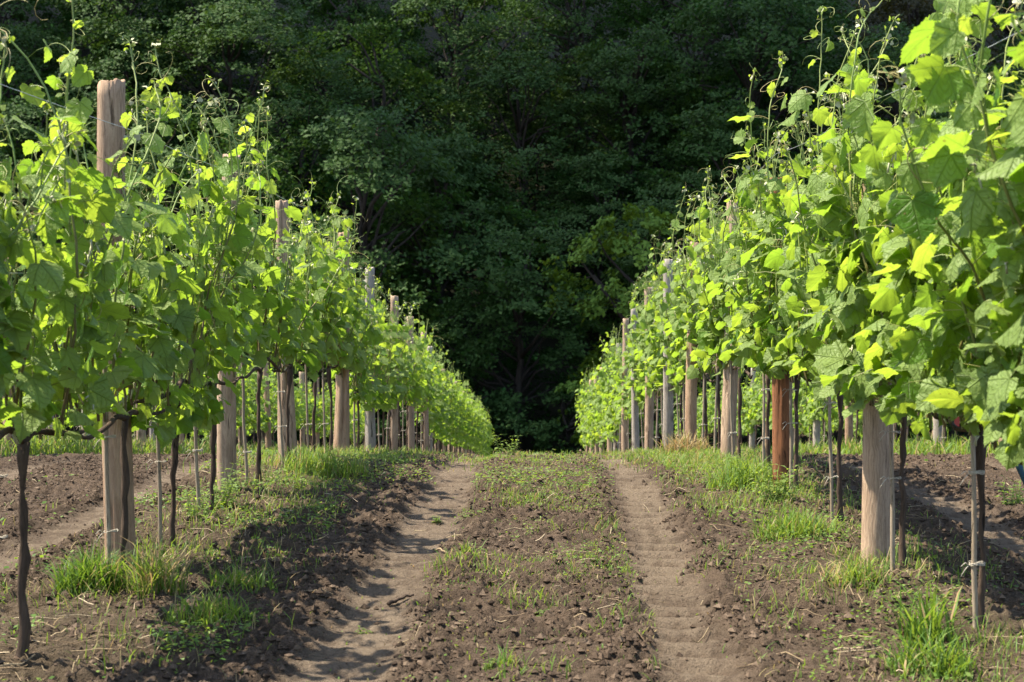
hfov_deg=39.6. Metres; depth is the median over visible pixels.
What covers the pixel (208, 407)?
grapevine
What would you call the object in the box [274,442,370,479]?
grass tuft
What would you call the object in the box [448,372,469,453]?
grapevine
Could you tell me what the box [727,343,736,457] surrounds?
vine stake
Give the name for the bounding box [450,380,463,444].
grapevine
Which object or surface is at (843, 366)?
grapevine
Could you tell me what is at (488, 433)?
grapevine
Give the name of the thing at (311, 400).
grapevine
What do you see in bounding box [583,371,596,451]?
grapevine
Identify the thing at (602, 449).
wooden post
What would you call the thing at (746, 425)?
grapevine
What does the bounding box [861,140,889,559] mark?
wooden post
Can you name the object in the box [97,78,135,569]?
wooden post
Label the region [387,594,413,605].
fallen twig
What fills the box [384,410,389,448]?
vine stake
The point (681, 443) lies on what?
grass tuft
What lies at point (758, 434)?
understorey bush
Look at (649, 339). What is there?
grapevine
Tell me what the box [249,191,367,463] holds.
grapevine
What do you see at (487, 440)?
grapevine
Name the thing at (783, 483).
leafy weed
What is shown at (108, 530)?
vine stake
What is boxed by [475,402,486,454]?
grapevine
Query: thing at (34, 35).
broadleaf tree
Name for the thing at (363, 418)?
grapevine
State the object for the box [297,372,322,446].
grapevine
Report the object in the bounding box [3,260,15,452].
wooden post
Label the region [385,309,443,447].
grapevine
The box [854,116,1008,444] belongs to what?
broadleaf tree
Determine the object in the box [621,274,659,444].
grapevine
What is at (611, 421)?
grapevine
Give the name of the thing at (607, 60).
broadleaf tree
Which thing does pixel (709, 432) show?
grapevine
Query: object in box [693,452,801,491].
grass tuft
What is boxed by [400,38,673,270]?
broadleaf tree
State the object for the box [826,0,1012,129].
broadleaf tree
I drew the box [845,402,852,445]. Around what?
wooden post
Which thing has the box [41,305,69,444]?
grapevine
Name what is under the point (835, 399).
grapevine
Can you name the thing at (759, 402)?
grapevine
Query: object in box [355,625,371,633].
leafy weed
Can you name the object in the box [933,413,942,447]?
wooden post
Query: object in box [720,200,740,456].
wooden post
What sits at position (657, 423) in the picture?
vine stake
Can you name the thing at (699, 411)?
grapevine
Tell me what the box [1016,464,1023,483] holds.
bucket
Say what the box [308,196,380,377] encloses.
grapevine
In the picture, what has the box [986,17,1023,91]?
broadleaf tree
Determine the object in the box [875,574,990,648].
grass tuft
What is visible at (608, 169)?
broadleaf tree
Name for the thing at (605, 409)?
grapevine
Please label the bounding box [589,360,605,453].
grapevine
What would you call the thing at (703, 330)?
grapevine
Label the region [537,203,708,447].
broadleaf tree
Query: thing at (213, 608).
grass tuft
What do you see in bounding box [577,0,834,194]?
broadleaf tree
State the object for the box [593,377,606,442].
grapevine
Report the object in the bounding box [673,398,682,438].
grapevine
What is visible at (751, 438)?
wooden post
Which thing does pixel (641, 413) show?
vine stake
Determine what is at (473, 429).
grapevine
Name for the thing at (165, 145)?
trellis wire
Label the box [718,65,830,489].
grapevine
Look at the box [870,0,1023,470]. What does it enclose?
grapevine
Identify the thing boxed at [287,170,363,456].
grapevine
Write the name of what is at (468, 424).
grapevine
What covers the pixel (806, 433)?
grapevine
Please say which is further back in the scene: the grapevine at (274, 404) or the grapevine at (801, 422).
the grapevine at (274, 404)
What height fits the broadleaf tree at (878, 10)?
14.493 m
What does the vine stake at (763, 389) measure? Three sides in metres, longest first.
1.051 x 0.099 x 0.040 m
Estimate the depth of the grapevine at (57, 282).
4.88 m
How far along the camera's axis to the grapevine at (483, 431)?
50.87 m
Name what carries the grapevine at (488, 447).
on the ground at (406, 554)
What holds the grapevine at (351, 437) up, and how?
on the ground at (406, 554)
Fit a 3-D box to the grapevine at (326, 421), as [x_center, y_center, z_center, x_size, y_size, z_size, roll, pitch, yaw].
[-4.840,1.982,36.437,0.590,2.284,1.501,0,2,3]
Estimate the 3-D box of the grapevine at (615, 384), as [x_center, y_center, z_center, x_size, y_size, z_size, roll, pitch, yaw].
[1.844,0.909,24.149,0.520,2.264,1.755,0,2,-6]
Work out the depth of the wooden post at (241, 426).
26.17 m
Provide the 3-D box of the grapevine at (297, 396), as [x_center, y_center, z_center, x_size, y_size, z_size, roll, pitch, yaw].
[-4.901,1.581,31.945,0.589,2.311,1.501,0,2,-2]
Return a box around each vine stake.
[93,367,117,569]
[147,324,166,545]
[186,427,202,511]
[237,362,251,479]
[272,367,286,463]
[301,365,311,451]
[318,363,328,449]
[351,376,357,451]
[376,409,381,449]
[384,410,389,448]
[402,400,405,446]
[418,412,423,448]
[626,417,630,447]
[640,392,644,447]
[653,386,660,448]
[658,372,662,440]
[674,373,680,439]
[679,380,684,434]
[697,374,706,445]
[710,354,719,449]
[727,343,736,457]
[757,374,769,468]
[782,375,796,489]
[822,397,826,444]
[823,396,837,520]
[879,379,900,570]
[893,423,894,447]
[960,435,984,627]
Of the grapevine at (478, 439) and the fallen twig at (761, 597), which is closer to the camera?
the fallen twig at (761, 597)
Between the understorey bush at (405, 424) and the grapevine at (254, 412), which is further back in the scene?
the understorey bush at (405, 424)
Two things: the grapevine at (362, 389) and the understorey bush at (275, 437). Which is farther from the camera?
the understorey bush at (275, 437)
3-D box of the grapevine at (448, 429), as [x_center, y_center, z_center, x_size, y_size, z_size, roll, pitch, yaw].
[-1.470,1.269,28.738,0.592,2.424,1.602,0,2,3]
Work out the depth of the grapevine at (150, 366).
5.85 m
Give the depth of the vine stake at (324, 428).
12.26 m
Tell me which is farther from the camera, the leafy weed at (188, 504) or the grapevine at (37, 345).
the grapevine at (37, 345)
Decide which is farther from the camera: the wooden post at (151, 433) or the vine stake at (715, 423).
the wooden post at (151, 433)
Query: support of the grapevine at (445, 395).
on the ground at (406, 554)
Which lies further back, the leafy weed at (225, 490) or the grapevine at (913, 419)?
the grapevine at (913, 419)
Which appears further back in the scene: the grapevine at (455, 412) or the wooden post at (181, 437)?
the grapevine at (455, 412)
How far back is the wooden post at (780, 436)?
8.75 m
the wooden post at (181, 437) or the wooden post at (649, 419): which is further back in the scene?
the wooden post at (181, 437)
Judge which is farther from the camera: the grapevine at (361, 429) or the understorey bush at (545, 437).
the understorey bush at (545, 437)
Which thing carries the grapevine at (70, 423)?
on the ground at (406, 554)
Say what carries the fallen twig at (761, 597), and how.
on the grass at (38, 446)
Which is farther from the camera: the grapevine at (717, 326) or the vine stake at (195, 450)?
the grapevine at (717, 326)
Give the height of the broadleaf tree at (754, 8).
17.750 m
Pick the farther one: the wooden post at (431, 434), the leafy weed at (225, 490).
the wooden post at (431, 434)
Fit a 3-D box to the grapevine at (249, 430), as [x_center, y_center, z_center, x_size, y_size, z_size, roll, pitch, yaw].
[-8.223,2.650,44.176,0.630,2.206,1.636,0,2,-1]
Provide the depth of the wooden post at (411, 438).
20.52 m
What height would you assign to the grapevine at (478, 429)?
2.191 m
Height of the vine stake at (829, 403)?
1.250 m
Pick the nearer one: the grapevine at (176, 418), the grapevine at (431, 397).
the grapevine at (176, 418)
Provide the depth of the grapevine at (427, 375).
22.07 m
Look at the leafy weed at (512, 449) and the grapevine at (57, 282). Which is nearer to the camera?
the grapevine at (57, 282)
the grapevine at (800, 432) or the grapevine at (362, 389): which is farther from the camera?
the grapevine at (800, 432)
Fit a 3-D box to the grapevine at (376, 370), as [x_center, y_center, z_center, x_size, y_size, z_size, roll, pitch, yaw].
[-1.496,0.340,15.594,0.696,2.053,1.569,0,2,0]
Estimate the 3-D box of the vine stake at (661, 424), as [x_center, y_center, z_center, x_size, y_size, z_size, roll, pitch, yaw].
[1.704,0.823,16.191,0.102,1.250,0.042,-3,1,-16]
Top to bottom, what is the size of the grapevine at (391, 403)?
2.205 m
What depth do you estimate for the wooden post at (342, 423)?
12.86 m
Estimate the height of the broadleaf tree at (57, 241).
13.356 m
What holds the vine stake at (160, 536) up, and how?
on the ground at (406, 554)
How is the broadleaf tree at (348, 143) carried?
on the ground at (406, 554)
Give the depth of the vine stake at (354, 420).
14.46 m
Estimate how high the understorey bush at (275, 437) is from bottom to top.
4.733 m
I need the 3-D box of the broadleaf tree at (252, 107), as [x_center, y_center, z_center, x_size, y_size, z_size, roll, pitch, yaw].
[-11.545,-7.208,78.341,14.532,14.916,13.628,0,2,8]
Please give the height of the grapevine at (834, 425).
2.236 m
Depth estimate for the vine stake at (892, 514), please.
6.15 m
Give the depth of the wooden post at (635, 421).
19.80 m
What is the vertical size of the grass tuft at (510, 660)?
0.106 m
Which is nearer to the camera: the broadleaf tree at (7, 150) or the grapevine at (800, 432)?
the grapevine at (800, 432)
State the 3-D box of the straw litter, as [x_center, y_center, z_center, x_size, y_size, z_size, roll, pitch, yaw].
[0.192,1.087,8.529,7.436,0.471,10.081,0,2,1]
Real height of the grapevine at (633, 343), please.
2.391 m
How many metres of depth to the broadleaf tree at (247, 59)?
97.54 m
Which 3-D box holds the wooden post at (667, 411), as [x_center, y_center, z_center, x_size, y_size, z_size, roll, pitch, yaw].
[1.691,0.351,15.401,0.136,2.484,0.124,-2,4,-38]
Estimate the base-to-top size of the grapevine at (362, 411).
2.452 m
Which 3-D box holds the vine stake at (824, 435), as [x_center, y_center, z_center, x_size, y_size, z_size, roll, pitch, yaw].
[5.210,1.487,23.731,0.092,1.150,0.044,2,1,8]
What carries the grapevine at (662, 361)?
on the ground at (406, 554)
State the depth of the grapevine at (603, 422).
27.24 m
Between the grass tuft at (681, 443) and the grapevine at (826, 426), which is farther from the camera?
the grapevine at (826, 426)
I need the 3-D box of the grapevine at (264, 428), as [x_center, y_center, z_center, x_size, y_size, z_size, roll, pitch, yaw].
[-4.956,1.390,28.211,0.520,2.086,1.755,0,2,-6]
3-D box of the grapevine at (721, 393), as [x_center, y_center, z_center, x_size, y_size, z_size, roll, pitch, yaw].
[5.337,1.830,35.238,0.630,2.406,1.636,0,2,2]
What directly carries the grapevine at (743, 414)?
on the ground at (406, 554)
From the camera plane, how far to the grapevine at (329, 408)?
37.36 m
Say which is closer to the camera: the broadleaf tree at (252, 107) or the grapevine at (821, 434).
the grapevine at (821, 434)
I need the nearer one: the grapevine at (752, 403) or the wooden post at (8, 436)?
the wooden post at (8, 436)
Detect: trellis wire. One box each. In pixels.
[0,84,431,350]
[602,30,1022,355]
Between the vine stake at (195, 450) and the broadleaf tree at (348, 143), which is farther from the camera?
the broadleaf tree at (348, 143)
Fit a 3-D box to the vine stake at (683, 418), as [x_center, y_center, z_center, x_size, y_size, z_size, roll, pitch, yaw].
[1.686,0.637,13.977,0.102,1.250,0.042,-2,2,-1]
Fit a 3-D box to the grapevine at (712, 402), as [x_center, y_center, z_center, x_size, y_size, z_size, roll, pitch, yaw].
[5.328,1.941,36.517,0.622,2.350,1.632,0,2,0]
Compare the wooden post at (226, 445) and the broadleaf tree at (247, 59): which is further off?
the broadleaf tree at (247, 59)
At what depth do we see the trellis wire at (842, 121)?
6.94 m
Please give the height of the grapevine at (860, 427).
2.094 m
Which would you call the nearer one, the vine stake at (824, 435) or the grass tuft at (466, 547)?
the grass tuft at (466, 547)
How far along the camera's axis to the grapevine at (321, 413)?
35.54 m
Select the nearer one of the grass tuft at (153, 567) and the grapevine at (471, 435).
the grass tuft at (153, 567)
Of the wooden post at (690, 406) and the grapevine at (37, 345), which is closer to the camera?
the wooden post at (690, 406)
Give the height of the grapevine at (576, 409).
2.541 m
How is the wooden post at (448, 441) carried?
on the ground at (406, 554)
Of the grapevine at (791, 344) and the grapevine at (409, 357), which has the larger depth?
the grapevine at (409, 357)
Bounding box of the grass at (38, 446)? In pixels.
[0,426,1023,681]
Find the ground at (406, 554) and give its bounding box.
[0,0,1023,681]
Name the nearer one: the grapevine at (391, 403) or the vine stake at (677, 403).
the vine stake at (677, 403)
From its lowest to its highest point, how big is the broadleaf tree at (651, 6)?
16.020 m
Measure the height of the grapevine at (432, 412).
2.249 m
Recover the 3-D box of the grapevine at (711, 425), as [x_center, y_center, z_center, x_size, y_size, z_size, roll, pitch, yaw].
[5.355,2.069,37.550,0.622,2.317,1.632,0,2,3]
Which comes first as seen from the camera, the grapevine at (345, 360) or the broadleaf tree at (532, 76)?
the grapevine at (345, 360)
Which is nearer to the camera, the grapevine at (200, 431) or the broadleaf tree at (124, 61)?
the grapevine at (200, 431)
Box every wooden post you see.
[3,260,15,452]
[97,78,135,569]
[134,307,145,450]
[150,410,154,443]
[177,344,184,452]
[217,154,240,494]
[236,366,243,450]
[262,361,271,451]
[275,200,296,457]
[299,372,305,447]
[315,378,319,447]
[333,231,349,451]
[365,267,375,450]
[390,295,398,452]
[406,316,414,449]
[421,332,428,453]
[427,346,432,452]
[434,361,438,452]
[448,377,452,452]
[589,380,593,452]
[594,376,598,453]
[599,367,603,453]
[607,362,612,450]
[613,343,621,454]
[621,318,628,451]
[631,308,639,450]
[644,287,653,450]
[663,259,672,446]
[685,241,698,443]
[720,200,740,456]
[749,368,755,448]
[765,381,769,448]
[769,177,789,487]
[792,378,794,444]
[813,399,820,448]
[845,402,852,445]
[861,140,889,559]
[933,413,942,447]
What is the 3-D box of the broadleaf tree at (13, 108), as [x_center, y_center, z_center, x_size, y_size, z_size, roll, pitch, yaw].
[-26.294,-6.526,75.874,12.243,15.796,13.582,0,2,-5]
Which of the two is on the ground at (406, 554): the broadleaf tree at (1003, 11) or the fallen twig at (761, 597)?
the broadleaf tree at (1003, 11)
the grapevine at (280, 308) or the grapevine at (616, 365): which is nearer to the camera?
the grapevine at (280, 308)
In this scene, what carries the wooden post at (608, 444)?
on the ground at (406, 554)
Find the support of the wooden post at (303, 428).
on the ground at (406, 554)
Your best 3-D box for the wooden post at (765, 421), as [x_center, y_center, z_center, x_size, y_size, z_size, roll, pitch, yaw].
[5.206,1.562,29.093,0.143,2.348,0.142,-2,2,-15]
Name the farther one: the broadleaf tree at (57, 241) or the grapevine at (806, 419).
the broadleaf tree at (57, 241)
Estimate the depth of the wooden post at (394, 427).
17.93 m
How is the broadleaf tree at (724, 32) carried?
on the ground at (406, 554)
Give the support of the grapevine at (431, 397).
on the ground at (406, 554)
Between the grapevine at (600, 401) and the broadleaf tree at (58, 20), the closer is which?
the grapevine at (600, 401)
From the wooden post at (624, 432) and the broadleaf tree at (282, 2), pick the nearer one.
the wooden post at (624, 432)
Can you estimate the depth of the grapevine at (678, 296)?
12.96 m
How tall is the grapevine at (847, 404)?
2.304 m
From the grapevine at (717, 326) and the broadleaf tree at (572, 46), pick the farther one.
the broadleaf tree at (572, 46)
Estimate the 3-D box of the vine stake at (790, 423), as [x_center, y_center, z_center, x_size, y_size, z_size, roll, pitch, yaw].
[1.675,0.436,8.579,0.094,1.250,0.038,0,2,8]
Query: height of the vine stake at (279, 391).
1.150 m
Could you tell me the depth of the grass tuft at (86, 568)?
5.76 m
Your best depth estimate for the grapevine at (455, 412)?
30.91 m
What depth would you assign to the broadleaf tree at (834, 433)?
71.85 m
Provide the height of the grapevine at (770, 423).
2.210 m
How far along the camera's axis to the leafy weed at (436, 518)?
7.84 m
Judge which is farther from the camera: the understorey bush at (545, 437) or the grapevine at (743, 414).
the understorey bush at (545, 437)
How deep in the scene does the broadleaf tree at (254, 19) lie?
81.18 m
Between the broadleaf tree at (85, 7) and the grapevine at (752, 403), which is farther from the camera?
the broadleaf tree at (85, 7)
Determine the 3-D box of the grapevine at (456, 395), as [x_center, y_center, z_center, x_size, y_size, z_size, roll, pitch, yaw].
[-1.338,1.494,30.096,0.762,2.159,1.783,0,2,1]
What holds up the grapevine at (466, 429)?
on the ground at (406, 554)
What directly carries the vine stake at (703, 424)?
on the ground at (406, 554)
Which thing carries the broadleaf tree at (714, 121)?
on the ground at (406, 554)
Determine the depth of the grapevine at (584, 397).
32.57 m
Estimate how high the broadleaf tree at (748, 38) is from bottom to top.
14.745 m
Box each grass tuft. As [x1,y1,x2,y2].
[30,539,144,596]
[107,531,234,598]
[159,579,256,628]
[199,559,279,593]
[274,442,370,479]
[453,538,477,556]
[497,635,516,663]
[653,429,713,454]
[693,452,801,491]
[739,500,850,543]
[811,549,898,591]
[861,617,986,681]
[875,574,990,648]
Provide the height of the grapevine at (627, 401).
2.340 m
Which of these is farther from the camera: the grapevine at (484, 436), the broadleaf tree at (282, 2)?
the broadleaf tree at (282, 2)
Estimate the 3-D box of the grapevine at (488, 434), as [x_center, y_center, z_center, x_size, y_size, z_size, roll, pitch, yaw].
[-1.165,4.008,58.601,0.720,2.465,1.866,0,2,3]
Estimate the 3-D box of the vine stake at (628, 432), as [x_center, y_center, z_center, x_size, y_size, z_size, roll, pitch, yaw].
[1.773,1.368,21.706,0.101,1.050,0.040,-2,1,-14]
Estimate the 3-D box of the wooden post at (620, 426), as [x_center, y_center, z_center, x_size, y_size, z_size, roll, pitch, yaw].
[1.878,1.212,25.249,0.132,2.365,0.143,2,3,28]
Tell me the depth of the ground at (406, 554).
6.45 m
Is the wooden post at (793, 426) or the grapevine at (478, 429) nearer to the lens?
the wooden post at (793, 426)
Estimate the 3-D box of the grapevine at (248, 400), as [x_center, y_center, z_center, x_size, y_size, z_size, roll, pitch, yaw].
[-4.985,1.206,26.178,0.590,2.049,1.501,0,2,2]
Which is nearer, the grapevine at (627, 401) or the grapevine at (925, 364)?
the grapevine at (925, 364)
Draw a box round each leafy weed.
[182,491,213,516]
[190,463,252,508]
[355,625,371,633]
[431,516,441,522]
[482,658,499,669]
[494,434,521,455]
[748,462,805,503]
[993,475,1023,504]
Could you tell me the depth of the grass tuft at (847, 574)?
5.91 m
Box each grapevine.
[0,0,142,657]
[0,134,82,406]
[12,270,54,389]
[15,368,52,407]
[17,32,210,580]
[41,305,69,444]
[59,408,81,430]
[79,74,276,546]
[134,40,284,509]
[146,348,188,409]
[179,94,312,483]
[189,428,209,443]
[191,376,211,436]
[210,363,245,410]
[236,365,265,444]
[236,367,256,450]
[246,397,253,439]
[247,366,276,448]
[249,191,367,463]
[268,365,277,447]
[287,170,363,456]
[290,175,371,451]
[294,371,313,444]
[294,373,305,429]
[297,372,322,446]
[304,382,327,448]
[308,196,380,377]
[311,379,334,446]
[320,382,335,437]
[324,264,385,450]
[325,381,335,423]
[350,288,406,413]
[350,414,356,447]
[350,415,352,433]
[351,408,364,442]
[355,409,363,431]
[360,413,364,445]
[363,279,416,449]
[375,285,416,449]
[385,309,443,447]
[389,312,427,450]
[399,308,430,408]
[403,314,436,450]
[414,319,438,449]
[415,343,444,451]
[418,341,449,450]
[434,353,454,452]
[434,354,452,451]
[438,345,456,451]
[443,362,461,451]
[444,361,464,450]
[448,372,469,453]
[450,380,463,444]
[452,377,471,451]
[456,372,473,452]
[458,391,471,452]
[459,405,472,452]
[462,386,477,453]
[463,386,476,451]
[463,386,479,452]
[465,399,481,453]
[468,391,481,450]
[472,402,484,452]
[473,397,481,453]
[474,395,485,453]
[474,398,485,450]
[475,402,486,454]
[476,406,489,455]
[478,397,488,454]
[478,406,485,454]
[483,407,491,456]
[483,409,492,455]
[483,426,490,454]
[486,411,492,456]
[574,369,587,445]
[575,368,595,450]
[576,374,589,451]
[576,378,590,443]
[580,359,606,447]
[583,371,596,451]
[586,382,605,452]
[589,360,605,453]
[589,393,603,447]
[593,355,612,442]
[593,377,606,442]
[596,324,630,451]
[599,328,621,451]
[600,328,614,448]
[609,322,631,450]
[611,344,630,422]
[619,322,643,418]
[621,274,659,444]
[621,280,662,451]
[632,234,675,447]
[632,249,686,399]
[646,238,713,391]
[650,224,702,435]
[667,178,726,449]
[672,166,725,451]
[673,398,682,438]
[684,164,761,458]
[697,384,715,437]
[697,387,712,434]
[697,399,707,444]
[702,382,717,447]
[708,386,721,429]
[712,110,817,470]
[714,373,722,423]
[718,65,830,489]
[728,6,898,520]
[736,376,762,445]
[737,366,759,444]
[742,371,762,450]
[751,371,771,425]
[762,380,771,428]
[769,14,956,567]
[792,375,808,431]
[798,390,807,441]
[799,378,822,441]
[799,402,812,442]
[800,388,826,439]
[807,379,837,450]
[813,0,1023,626]
[820,395,835,444]
[831,394,844,410]
[831,396,844,434]
[844,398,858,445]
[853,409,862,444]
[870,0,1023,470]
[894,415,911,435]
[909,411,925,440]
[924,412,947,432]
[944,424,946,452]
[970,13,1023,180]
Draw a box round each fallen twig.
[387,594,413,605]
[755,584,769,607]
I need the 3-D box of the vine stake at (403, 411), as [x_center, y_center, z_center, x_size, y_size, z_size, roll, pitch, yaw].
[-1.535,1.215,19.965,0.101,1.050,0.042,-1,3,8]
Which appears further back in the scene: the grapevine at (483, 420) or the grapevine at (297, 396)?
the grapevine at (483, 420)
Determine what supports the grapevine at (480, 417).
on the ground at (406, 554)
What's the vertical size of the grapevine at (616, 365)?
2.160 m
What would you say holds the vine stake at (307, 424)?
on the ground at (406, 554)
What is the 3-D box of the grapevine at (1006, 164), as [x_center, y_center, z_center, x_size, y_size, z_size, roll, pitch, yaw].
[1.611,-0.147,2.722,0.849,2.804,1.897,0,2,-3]
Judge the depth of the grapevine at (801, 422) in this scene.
25.70 m
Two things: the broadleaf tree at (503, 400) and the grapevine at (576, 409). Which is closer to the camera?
the grapevine at (576, 409)
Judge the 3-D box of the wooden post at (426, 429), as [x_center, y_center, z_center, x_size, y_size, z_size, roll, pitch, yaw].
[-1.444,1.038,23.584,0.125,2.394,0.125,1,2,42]
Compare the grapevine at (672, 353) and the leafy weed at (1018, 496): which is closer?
the leafy weed at (1018, 496)
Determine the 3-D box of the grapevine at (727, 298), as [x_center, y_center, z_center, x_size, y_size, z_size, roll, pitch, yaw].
[1.701,-0.256,9.257,0.721,2.550,2.192,0,2,11]
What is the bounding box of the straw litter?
[0,452,1023,681]
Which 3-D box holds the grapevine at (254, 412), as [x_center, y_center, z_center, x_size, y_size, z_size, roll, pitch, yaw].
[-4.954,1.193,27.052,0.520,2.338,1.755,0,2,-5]
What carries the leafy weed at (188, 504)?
on the ground at (406, 554)
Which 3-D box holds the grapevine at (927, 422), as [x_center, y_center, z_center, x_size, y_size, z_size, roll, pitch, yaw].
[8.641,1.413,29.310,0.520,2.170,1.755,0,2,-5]
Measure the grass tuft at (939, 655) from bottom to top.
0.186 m
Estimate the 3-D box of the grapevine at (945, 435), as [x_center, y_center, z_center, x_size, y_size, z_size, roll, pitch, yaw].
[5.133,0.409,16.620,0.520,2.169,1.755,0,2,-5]
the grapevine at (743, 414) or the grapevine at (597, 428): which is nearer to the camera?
the grapevine at (597, 428)
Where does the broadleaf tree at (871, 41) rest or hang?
on the ground at (406, 554)
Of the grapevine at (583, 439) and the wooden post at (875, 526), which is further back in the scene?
the grapevine at (583, 439)
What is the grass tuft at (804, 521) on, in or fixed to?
on the ground at (406, 554)
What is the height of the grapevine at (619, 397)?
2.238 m
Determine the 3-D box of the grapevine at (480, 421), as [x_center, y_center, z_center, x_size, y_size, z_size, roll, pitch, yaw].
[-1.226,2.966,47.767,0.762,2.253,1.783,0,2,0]
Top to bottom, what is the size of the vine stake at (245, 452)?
1.051 m
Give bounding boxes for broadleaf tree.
[0,0,72,48]
[0,0,108,140]
[0,0,176,49]
[0,19,127,214]
[0,73,131,280]
[0,127,66,282]
[10,0,217,154]
[10,186,88,418]
[16,84,253,307]
[29,0,229,251]
[80,0,396,232]
[99,0,322,167]
[103,0,294,95]
[125,132,353,435]
[202,77,425,307]
[210,10,532,281]
[236,0,443,174]
[236,95,565,450]
[273,0,432,95]
[331,0,588,219]
[349,102,573,369]
[369,0,528,114]
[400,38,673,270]
[401,199,660,451]
[443,0,692,124]
[459,0,695,188]
[494,123,709,352]
[506,16,731,255]
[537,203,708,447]
[557,181,760,435]
[573,0,751,122]
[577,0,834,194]
[606,0,866,213]
[621,65,809,273]
[647,0,852,107]
[666,0,872,175]
[709,183,837,435]
[750,14,1014,181]
[796,151,895,184]
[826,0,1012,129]
[828,0,1010,121]
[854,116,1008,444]
[908,63,1023,150]
[928,0,1023,124]
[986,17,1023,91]
[989,66,1022,124]
[991,8,1023,74]
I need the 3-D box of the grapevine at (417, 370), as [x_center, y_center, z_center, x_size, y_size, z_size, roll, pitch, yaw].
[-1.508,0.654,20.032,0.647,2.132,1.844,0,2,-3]
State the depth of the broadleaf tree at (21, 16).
98.99 m
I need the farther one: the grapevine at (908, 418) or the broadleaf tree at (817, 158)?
the broadleaf tree at (817, 158)
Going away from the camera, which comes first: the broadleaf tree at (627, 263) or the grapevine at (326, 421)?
the grapevine at (326, 421)
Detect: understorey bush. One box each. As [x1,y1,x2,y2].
[236,394,309,448]
[376,398,471,451]
[513,382,585,454]
[682,377,771,451]
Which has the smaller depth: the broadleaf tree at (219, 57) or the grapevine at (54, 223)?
the grapevine at (54, 223)
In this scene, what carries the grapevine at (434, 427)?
on the ground at (406, 554)
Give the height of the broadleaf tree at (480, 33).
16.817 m
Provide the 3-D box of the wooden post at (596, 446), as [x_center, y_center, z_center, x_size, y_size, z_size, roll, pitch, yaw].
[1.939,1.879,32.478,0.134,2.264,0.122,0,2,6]
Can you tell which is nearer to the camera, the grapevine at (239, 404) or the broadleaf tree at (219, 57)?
the grapevine at (239, 404)
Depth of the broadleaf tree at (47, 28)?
88.99 m
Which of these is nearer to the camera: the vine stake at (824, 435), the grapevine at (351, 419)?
the vine stake at (824, 435)
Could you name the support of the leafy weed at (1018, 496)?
on the ground at (406, 554)
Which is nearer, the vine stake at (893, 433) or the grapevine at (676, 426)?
the vine stake at (893, 433)
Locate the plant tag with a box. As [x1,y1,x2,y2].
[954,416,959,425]
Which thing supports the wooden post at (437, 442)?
on the ground at (406, 554)
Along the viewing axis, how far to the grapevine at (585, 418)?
35.00 m
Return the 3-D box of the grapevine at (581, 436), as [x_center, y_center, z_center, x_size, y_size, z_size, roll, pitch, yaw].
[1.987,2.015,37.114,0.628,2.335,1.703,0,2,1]
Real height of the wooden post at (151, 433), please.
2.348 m
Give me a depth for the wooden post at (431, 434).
25.96 m
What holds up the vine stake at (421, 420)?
on the ground at (406, 554)
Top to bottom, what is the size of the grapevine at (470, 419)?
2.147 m
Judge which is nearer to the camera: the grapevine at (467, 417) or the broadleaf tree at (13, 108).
the grapevine at (467, 417)
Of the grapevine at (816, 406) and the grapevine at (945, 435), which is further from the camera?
the grapevine at (816, 406)
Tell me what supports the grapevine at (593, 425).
on the ground at (406, 554)
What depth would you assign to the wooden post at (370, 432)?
15.30 m
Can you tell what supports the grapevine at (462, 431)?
on the ground at (406, 554)
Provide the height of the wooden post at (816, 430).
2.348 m
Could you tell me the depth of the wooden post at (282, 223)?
10.73 m
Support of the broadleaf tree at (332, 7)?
on the ground at (406, 554)
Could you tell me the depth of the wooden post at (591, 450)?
34.86 m
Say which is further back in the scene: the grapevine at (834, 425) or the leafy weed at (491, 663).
the grapevine at (834, 425)
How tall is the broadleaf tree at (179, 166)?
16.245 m
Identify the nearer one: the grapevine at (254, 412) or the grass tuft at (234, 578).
the grass tuft at (234, 578)
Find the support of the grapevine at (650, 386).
on the ground at (406, 554)
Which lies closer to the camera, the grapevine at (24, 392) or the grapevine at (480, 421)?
the grapevine at (24, 392)
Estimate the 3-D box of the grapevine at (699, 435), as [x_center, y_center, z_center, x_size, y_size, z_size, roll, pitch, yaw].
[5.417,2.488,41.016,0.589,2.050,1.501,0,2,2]
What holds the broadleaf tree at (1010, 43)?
on the ground at (406, 554)
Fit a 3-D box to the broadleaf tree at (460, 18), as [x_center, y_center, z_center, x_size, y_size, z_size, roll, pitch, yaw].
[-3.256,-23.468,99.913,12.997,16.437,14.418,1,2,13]
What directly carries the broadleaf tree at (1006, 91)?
on the ground at (406, 554)
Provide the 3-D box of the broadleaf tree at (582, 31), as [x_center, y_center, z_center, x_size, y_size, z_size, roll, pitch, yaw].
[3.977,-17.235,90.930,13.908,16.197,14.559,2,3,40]
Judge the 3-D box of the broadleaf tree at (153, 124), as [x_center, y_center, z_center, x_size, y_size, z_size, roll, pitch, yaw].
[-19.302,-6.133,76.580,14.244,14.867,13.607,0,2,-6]
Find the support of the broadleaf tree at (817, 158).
on the ground at (406, 554)
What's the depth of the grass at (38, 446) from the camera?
7.84 m
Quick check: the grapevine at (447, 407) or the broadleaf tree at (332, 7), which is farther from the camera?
the broadleaf tree at (332, 7)
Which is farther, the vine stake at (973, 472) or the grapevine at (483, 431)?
the grapevine at (483, 431)
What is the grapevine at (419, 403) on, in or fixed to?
on the ground at (406, 554)

